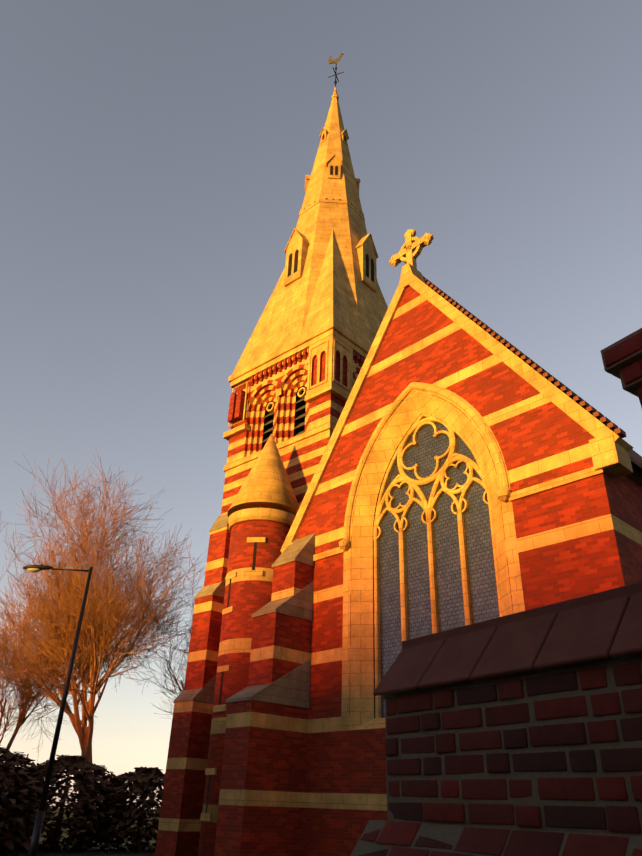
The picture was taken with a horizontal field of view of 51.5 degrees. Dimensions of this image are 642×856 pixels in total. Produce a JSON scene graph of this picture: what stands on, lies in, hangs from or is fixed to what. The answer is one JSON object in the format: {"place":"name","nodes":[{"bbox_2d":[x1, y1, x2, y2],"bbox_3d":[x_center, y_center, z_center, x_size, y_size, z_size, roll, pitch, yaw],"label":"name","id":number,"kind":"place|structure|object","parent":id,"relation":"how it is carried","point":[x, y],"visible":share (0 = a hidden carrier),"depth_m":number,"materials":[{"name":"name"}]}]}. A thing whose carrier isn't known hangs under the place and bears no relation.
{"place":"outdoors","nodes":[
{"label":"outdoors","id":0,"kind":"place"},
{"bbox_2d":[0,808,158,855],"bbox_3d":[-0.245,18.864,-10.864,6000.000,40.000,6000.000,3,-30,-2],"label":"ground","id":1,"kind":"structure","parent":0,"point":[93,851],"depth_m":25.29,"materials":[{"name":"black plant"}]},
{"bbox_2d":[0,747,51,843],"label":"shrub","id":2,"kind":"object","parent":1,"relation":"on","point":[18,761],"visible":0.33,"depth_m":25.98,"materials":[{"name":"green plant"}]},
{"bbox_2d":[0,762,52,854],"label":"shrub","id":3,"kind":"object","parent":1,"relation":"on","point":[17,832],"visible":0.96,"depth_m":22.96,"materials":[{"name":"green plant"}]},
{"bbox_2d":[0,580,97,754],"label":"bare tree","id":4,"kind":"object","parent":1,"relation":"on","point":[25,703],"visible":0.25,"depth_m":40.80,"materials":[{"name":"brown plant"}]},
{"bbox_2d":[23,564,92,855],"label":"street lamp","id":5,"kind":"object","parent":1,"relation":"on","point":[35,838],"visible":1,"depth_m":18.75,"materials":[{"name":"black metal"}]},
{"bbox_2d":[2,755,136,851],"bbox_3d":[-10.205,14.951,26.455,5.911,3.554,6.116,3,-30,-2],"label":"shrub","id":6,"kind":"object","parent":1,"relation":"on","point":[79,768],"visible":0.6,"depth_m":25.67,"materials":[{"name":"green plant"}]},
{"bbox_2d":[0,450,205,843],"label":"bare tree","id":7,"kind":"object","parent":1,"relation":"on","point":[100,633],"visible":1,"depth_m":36.62,"materials":[{"name":"brown plant"}]},
{"bbox_2d":[73,766,164,851],"bbox_3d":[-7.341,15.742,27.383,5.386,3.267,5.630,3,-30,-2],"label":"shrub","id":8,"kind":"object","parent":1,"relation":"on","point":[141,783],"visible":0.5,"depth_m":26.03,"materials":[{"name":"green plant"}]},
{"bbox_2d":[112,587,194,718],"bbox_3d":[-5.441,15.340,43.489,11.289,20.628,20.694,-4,-30,10],"label":"bare tree","id":9,"kind":"object","parent":1,"relation":"on","point":[170,656],"visible":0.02,"depth_m":39.64,"materials":[{"name":"brown plant"}]},
{"bbox_2d":[198,520,290,855],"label":"stair turret","id":10,"kind":"object","parent":1,"relation":"on","point":[249,596],"visible":0.33,"depth_m":18.67,"materials":[{"name":"red brick"}]},
{"bbox_2d":[200,537,265,820],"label":"slit windows","id":11,"kind":"structure","parent":10,"relation":"in","point":[205,816],"depth_m":18.85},
{"bbox_2d":[227,434,298,532],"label":"conical turret roof","id":12,"kind":"structure","parent":10,"relation":"on","point":[266,492],"depth_m":20.62,"materials":[{"name":"beige stone"}]},
{"bbox_2d":[221,354,362,514],"bbox_3d":[-0.057,5.721,23.278,5.250,16.500,5.250,-22,-38,36],"label":"tower shaft","id":13,"kind":"object","parent":1,"relation":"on","point":[301,459],"visible":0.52,"depth_m":24.46,"materials":[{"name":"red brick"}]},
{"bbox_2d":[223,389,250,440],"bbox_3d":[-2.976,-0.400,26.473,1.250,1.858,1.400,-22,-38,36],"label":"pilaster","id":14,"kind":"object","parent":13,"relation":"attached to","point":[236,408],"visible":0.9,"depth_m":25.96,"materials":[{"name":"brick"}]},
{"bbox_2d":[228,381,247,426],"bbox_3d":[-3.260,-0.943,26.295,0.903,1.800,0.046,-22,-38,36],"label":"panel frame","id":15,"kind":"object","parent":13,"relation":"attached to","point":[246,382],"visible":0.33,"depth_m":26.07,"materials":[{"name":"beige stone"}]},
{"bbox_2d":[263,387,305,441],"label":"belfry louvres","id":16,"kind":"object","parent":13,"relation":"on","point":[271,410],"visible":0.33,"depth_m":24.80,"materials":[{"name":"stone"}]},
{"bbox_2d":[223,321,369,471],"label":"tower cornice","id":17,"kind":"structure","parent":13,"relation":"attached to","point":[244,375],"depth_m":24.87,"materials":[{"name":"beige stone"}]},
{"bbox_2d":[246,364,360,410],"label":"belfry arches","id":18,"kind":"structure","parent":13,"relation":"on","point":[276,392],"depth_m":25.10,"materials":[{"name":"stone"}]},
{"bbox_2d":[250,347,365,385],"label":"tower corbels","id":19,"kind":"object","parent":13,"relation":"attached to","point":[300,355],"visible":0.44,"depth_m":25.30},
{"bbox_2d":[232,86,387,374],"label":"spire","id":20,"kind":"structure","parent":13,"relation":"on","point":[328,286],"depth_m":27.94,"materials":[{"name":"stone"}]},
{"bbox_2d":[284,127,377,292],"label":"spire dormers","id":21,"kind":"object","parent":20,"relation":"attached to","point":[296,249],"visible":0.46,"depth_m":28.86,"materials":[{"name":"stone"}]},
{"bbox_2d":[299,195,364,220],"bbox_3d":[0.485,-9.797,32.063,3.144,0.480,3.144,-22,-38,36],"label":"spire band","id":22,"kind":"object","parent":20,"relation":"attached to","point":[335,199],"visible":0.38,"depth_m":30.85,"materials":[{"name":"beige stone"}]},
{"bbox_2d":[328,63,342,85],"bbox_3d":[0.846,-20.113,37.903,0.707,2.300,0.707,-48,-56,54],"label":"weathervane","id":23,"kind":"object","parent":20,"relation":"on","point":[335,81],"visible":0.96,"depth_m":37.87,"materials":[{"name":"metal"}]},
{"bbox_2d":[328,53,343,63],"bbox_3d":[0.867,-21.423,38.653,0.950,0.860,0.050,-7,-31,15],"label":"weathercock","id":24,"kind":"object","parent":20,"relation":"attached to","point":[331,61],"visible":1,"depth_m":38.60,"materials":[{"name":"brown metal"}]},
{"bbox_2d":[305,334,352,403],"bbox_3d":[0.337,-1.944,24.081,1.250,2.390,1.250,-22,-38,36],"label":"pilaster","id":25,"kind":"object","parent":13,"relation":"attached to","point":[318,371],"visible":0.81,"depth_m":23.73,"materials":[{"name":"stone"}]},
{"bbox_2d":[308,339,349,391],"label":"niche frames","id":26,"kind":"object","parent":13,"relation":"attached to","point":[326,379],"visible":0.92,"depth_m":23.75,"materials":[{"name":"beige stone"}]},
{"bbox_2d":[295,286,641,855],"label":"nave walls","id":27,"kind":"structure","parent":1,"relation":"on","point":[580,538],"depth_m":15.18,"materials":[{"name":"brick"}]},
{"bbox_2d":[214,533,314,855],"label":"buttress","id":28,"kind":"structure","parent":27,"relation":"attached to","point":[261,799],"depth_m":15.35,"materials":[{"name":"red brick"}]},
{"bbox_2d":[373,413,501,718],"bbox_3d":[2.613,2.810,15.798,0.160,7.360,3.690,26,-38,-36],"label":"window tracery","id":29,"kind":"object","parent":27,"relation":"attached to","point":[437,476],"visible":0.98,"depth_m":16.18,"materials":[{"name":"stone"}]},
{"bbox_2d":[379,417,499,717],"bbox_3d":[2.649,2.840,15.821,0.001,7.333,3.560,26,-38,-36],"label":"window glass","id":30,"kind":"object","parent":27,"relation":"attached to","point":[479,546],"depth_m":15.69,"materials":[{"name":"grey glass"}]},
{"bbox_2d":[280,229,633,552],"bbox_3d":[2.619,-1.873,18.279,0.650,9.850,9.967,26,-38,-36],"label":"gable coping","id":31,"kind":"object","parent":27,"relation":"on","point":[610,449],"visible":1,"depth_m":17.55,"materials":[{"name":"beige stone"}]},
{"bbox_2d":[422,275,626,437],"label":"roof verge","id":32,"kind":"structure","parent":31,"relation":"attached to","point":[593,411],"depth_m":15.72,"materials":[{"name":"tile"}]},
{"bbox_2d":[313,382,603,730],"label":"window dressings","id":33,"kind":"structure","parent":27,"relation":"attached to","point":[506,496],"depth_m":15.55,"materials":[{"name":"stone"}]},
{"bbox_2d":[629,449,641,467],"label":"gutter","id":34,"kind":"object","parent":27,"relation":"on","point":[635,458],"depth_m":15.40,"materials":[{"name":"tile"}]},
{"bbox_2d":[350,328,641,855],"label":"bricks","id":35,"kind":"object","parent":1,"relation":"on","point":[448,832],"depth_m":2.29,"materials":[{"name":"brick"}]},
{"bbox_2d":[359,331,641,855],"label":"brick wall","id":36,"kind":"structure","parent":35,"relation":"on","point":[620,819],"depth_m":2.26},
{"bbox_2d":[373,582,641,695],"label":"wall coping","id":37,"kind":"object","parent":35,"relation":"attached to","point":[600,625],"depth_m":2.46,"materials":[{"name":"ceramic"}]},
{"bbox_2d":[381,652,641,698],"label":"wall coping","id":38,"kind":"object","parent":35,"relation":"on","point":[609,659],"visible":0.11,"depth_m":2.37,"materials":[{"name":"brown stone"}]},
{"bbox_2d":[155,513,230,855],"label":"buttress","id":39,"kind":"structure","parent":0,"point":[179,828],"depth_m":20.21,"materials":[{"name":"red brick"}]},
{"bbox_2d":[0,0,641,811],"label":"sky","id":40,"kind":"structure","parent":0,"point":[156,156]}
]}

